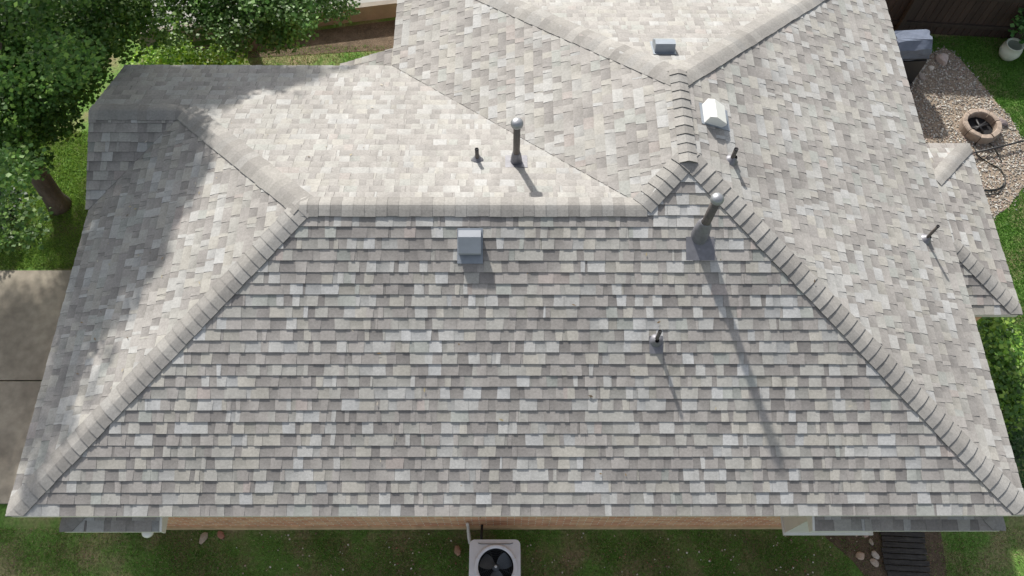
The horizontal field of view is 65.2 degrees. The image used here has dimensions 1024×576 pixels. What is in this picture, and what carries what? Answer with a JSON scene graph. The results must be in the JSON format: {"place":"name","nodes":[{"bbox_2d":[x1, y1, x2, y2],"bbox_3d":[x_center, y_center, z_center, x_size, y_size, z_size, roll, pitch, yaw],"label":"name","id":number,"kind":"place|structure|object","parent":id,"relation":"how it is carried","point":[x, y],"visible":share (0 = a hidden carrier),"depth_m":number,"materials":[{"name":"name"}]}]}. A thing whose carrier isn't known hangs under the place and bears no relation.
{"place":"outdoors","nodes":[
{"label":"outdoors","id":0,"kind":"place"},
{"bbox_2d":[0,381,41,503],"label":"driveway","id":1,"kind":"structure","parent":0,"point":[18,399],"depth_m":12.95,"materials":[{"name":"concrete"}]},
{"bbox_2d":[0,270,71,380],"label":"driveway","id":2,"kind":"structure","parent":0,"point":[31,302],"depth_m":13.77,"materials":[{"name":"concrete"}]},
{"bbox_2d":[0,130,87,269],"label":"grass","id":3,"kind":"structure","parent":0,"point":[75,181],"depth_m":14.69,"materials":[{"name":"green plant"}]},
{"bbox_2d":[145,0,382,26],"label":"path","id":4,"kind":"structure","parent":0,"point":[358,1],"depth_m":16.64,"materials":[{"name":"grey concrete"}]},
{"bbox_2d":[0,0,1023,575],"bbox_3d":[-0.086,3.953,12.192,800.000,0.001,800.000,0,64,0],"label":"ground","id":5,"kind":"structure","parent":0,"point":[250,544],"depth_m":12.20,"materials":[{"name":"green plant"}]},
{"bbox_2d":[0,184,31,237],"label":"shrub","id":6,"kind":"object","parent":5,"relation":"on","point":[18,200],"visible":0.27,"depth_m":14.39,"materials":[{"name":"green plant"}]},
{"bbox_2d":[0,0,227,254],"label":"shade tree","id":7,"kind":"object","parent":5,"relation":"on","point":[54,56],"visible":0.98,"depth_m":12.32,"materials":[{"name":"green plant"}]},
{"bbox_2d":[126,32,205,64],"bbox_3d":[-6.574,-4.179,15.447,1.344,1.276,1.300,-31,68,-15],"label":"shrub","id":8,"kind":"object","parent":5,"relation":"on","point":[178,57],"visible":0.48,"depth_m":15.16,"materials":[{"name":"green plant"}]},
{"bbox_2d":[199,532,207,543],"bbox_3d":[-4.705,3.814,12.204,0.111,0.085,0.185,22,66,10],"label":"rock","id":9,"kind":"object","parent":5,"relation":"on","point":[203,537],"visible":1,"depth_m":12.18,"materials":[{"name":"stone"}]},
{"bbox_2d":[185,43,247,64],"bbox_3d":[-5.675,-4.239,15.547,1.201,1.159,0.963,25,66,12],"label":"shrub","id":10,"kind":"object","parent":5,"relation":"on","point":[212,57],"visible":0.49,"depth_m":15.26,"materials":[{"name":"green plant"}]},
{"bbox_2d":[217,531,224,538],"bbox_3d":[-4.444,3.772,12.227,0.115,0.060,0.126,0,64,0],"label":"rock","id":11,"kind":"object","parent":5,"relation":"on","point":[220,534],"visible":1,"depth_m":12.21,"materials":[{"name":"stone"}]},
{"bbox_2d":[136,0,396,47],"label":"retaining wall","id":12,"kind":"structure","parent":5,"relation":"on","point":[383,9],"depth_m":16.66,"materials":[{"name":"beige paint"}]},
{"bbox_2d":[185,0,360,58],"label":"shade tree","id":13,"kind":"object","parent":5,"relation":"on","point":[276,20],"visible":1,"depth_m":13.83,"materials":[{"name":"green plant"}]},
{"bbox_2d":[193,20,394,58],"bbox_3d":[-4.435,-4.964,16.558,4.270,0.026,0.807,-9,64,-5],"label":"planting bed","id":14,"kind":"object","parent":5,"relation":"on","point":[380,34],"visible":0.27,"depth_m":16.63,"materials":[{"name":"soil"}]},
{"bbox_2d":[234,43,391,64],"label":"grass","id":15,"kind":"structure","parent":5,"relation":"on","point":[340,56],"depth_m":16.44,"materials":[{"name":"green plant"}]},
{"bbox_2d":[454,545,460,555],"bbox_3d":[-0.825,3.982,12.141,0.106,0.098,0.160,0,64,0],"label":"rock","id":16,"kind":"object","parent":5,"relation":"on","point":[457,550],"visible":1,"depth_m":12.11,"materials":[{"name":"stone"}]},
{"bbox_2d":[469,524,520,575],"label":"air conditioner","id":17,"kind":"object","parent":5,"relation":"on","point":[494,557],"visible":1,"depth_m":11.47,"materials":[{"name":"grey metal"}]},
{"bbox_2d":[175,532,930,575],"bbox_3d":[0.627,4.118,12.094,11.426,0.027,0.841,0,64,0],"label":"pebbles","id":18,"kind":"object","parent":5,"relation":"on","point":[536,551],"visible":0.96,"depth_m":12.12,"materials":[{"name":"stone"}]},
{"bbox_2d":[825,531,946,575],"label":"planting bed","id":19,"kind":"object","parent":5,"relation":"on","point":[933,538],"visible":0.53,"depth_m":12.20,"materials":[{"name":"soil"}]},
{"bbox_2d":[855,552,863,559],"bbox_3d":[5.281,4.059,12.151,0.119,0.087,0.125,16,65,7],"label":"rock","id":20,"kind":"object","parent":19,"relation":"on","point":[859,555],"visible":1,"depth_m":12.12,"materials":[{"name":"stone"}]},
{"bbox_2d":[870,558,878,566],"bbox_3d":[5.489,4.154,12.112,0.099,0.059,0.147,-33,69,-16],"label":"rock","id":21,"kind":"object","parent":19,"relation":"on","point":[874,562],"visible":1,"depth_m":12.10,"materials":[{"name":"stone"}]},
{"bbox_2d":[871,551,879,558],"bbox_3d":[5.520,4.056,12.160,0.096,0.083,0.145,-29,67,-14],"label":"rock","id":22,"kind":"object","parent":19,"relation":"on","point":[875,554],"visible":1,"depth_m":12.14,"materials":[{"name":"stone"}]},
{"bbox_2d":[880,532,929,575],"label":"slatted mat","id":23,"kind":"object","parent":19,"relation":"on","point":[920,549],"visible":0.8,"depth_m":12.13,"materials":[{"name":"black wood"}]},
{"bbox_2d":[885,0,1023,38],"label":"wooden fence","id":24,"kind":"object","parent":5,"relation":"on","point":[986,18],"visible":0.41,"depth_m":16.36,"materials":[{"name":"brown wood"}]},
{"bbox_2d":[910,46,1023,219],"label":"gravel base","id":25,"kind":"object","parent":5,"relation":"on","point":[936,123],"visible":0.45,"depth_m":15.84,"materials":[{"name":"beige gravel"}]},
{"bbox_2d":[894,29,932,86],"bbox_3d":[7.694,-4.544,15.807,0.870,1.119,0.587,-4,64,-2],"label":"covered grill","id":26,"kind":"object","parent":25,"relation":"on","point":[915,47],"visible":0.52,"depth_m":15.38,"materials":[{"name":"fabric"}]},
{"bbox_2d":[918,73,925,80],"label":"rock","id":27,"kind":"object","parent":25,"relation":"on","point":[921,76],"visible":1,"depth_m":16.26,"materials":[{"name":"stone"}]},
{"bbox_2d":[936,53,948,65],"bbox_3d":[8.829,-4.700,16.432,0.218,0.215,0.287,0,64,0],"label":"rock","id":28,"kind":"object","parent":25,"relation":"on","point":[942,59],"visible":1,"depth_m":16.36,"materials":[{"name":"stone"}]},
{"bbox_2d":[959,108,1001,143],"bbox_3d":[9.157,-3.171,15.649,0.751,0.209,0.754,0,64,0],"label":"fire pit","id":29,"kind":"object","parent":25,"relation":"on","point":[974,126],"visible":1,"depth_m":15.64,"materials":[{"name":"stone"}]},
{"bbox_2d":[974,142,1005,194],"bbox_3d":[9.107,-2.247,15.269,0.628,0.038,1.390,17,65,8],"label":"garden hose","id":30,"kind":"object","parent":25,"relation":"on","point":[997,189],"visible":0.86,"depth_m":15.23,"materials":[{"name":"rubber"}]},
{"bbox_2d":[972,140,1023,153],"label":"metal rod","id":31,"kind":"object","parent":25,"relation":"on","point":[998,147],"visible":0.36,"depth_m":15.40,"materials":[{"name":"grey metal"}]},
{"bbox_2d":[998,117,1007,125],"bbox_3d":[9.659,-3.278,15.780,0.224,0.124,0.217,0,64,0],"label":"rock","id":32,"kind":"object","parent":25,"relation":"on","point":[1004,122],"visible":0.59,"depth_m":15.72,"materials":[{"name":"stone"}]},
{"bbox_2d":[932,35,1023,345],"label":"grass","id":33,"kind":"structure","parent":5,"relation":"on","point":[1013,67],"depth_m":16.20,"materials":[{"name":"green plant"}]},
{"bbox_2d":[976,317,1023,377],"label":"shrub","id":34,"kind":"object","parent":5,"relation":"on","point":[1001,345],"visible":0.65,"depth_m":12.99,"materials":[{"name":"green plant"}]},
{"bbox_2d":[988,354,1023,435],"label":"shrub","id":35,"kind":"object","parent":5,"relation":"on","point":[1011,399],"visible":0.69,"depth_m":12.68,"materials":[{"name":"green plant"}]},
{"bbox_2d":[999,7,1023,60],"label":"potted plant","id":36,"kind":"object","parent":5,"relation":"on","point":[1010,49],"visible":1,"depth_m":16.26,"materials":[{"name":"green plant"}]},
{"bbox_2d":[1005,417,1023,488],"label":"shrub","id":37,"kind":"object","parent":5,"relation":"on","point":[1017,454],"visible":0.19,"depth_m":12.43,"materials":[{"name":"green plant"}]},
{"bbox_2d":[0,526,1023,575],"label":"grass","id":38,"kind":"structure","parent":0,"point":[790,556],"depth_m":12.13,"materials":[{"name":"green plant"}]},
{"bbox_2d":[5,0,1023,543],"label":"house","id":39,"kind":"structure","parent":0,"point":[775,218],"depth_m":10.10,"materials":[{"name":"grey tile"}]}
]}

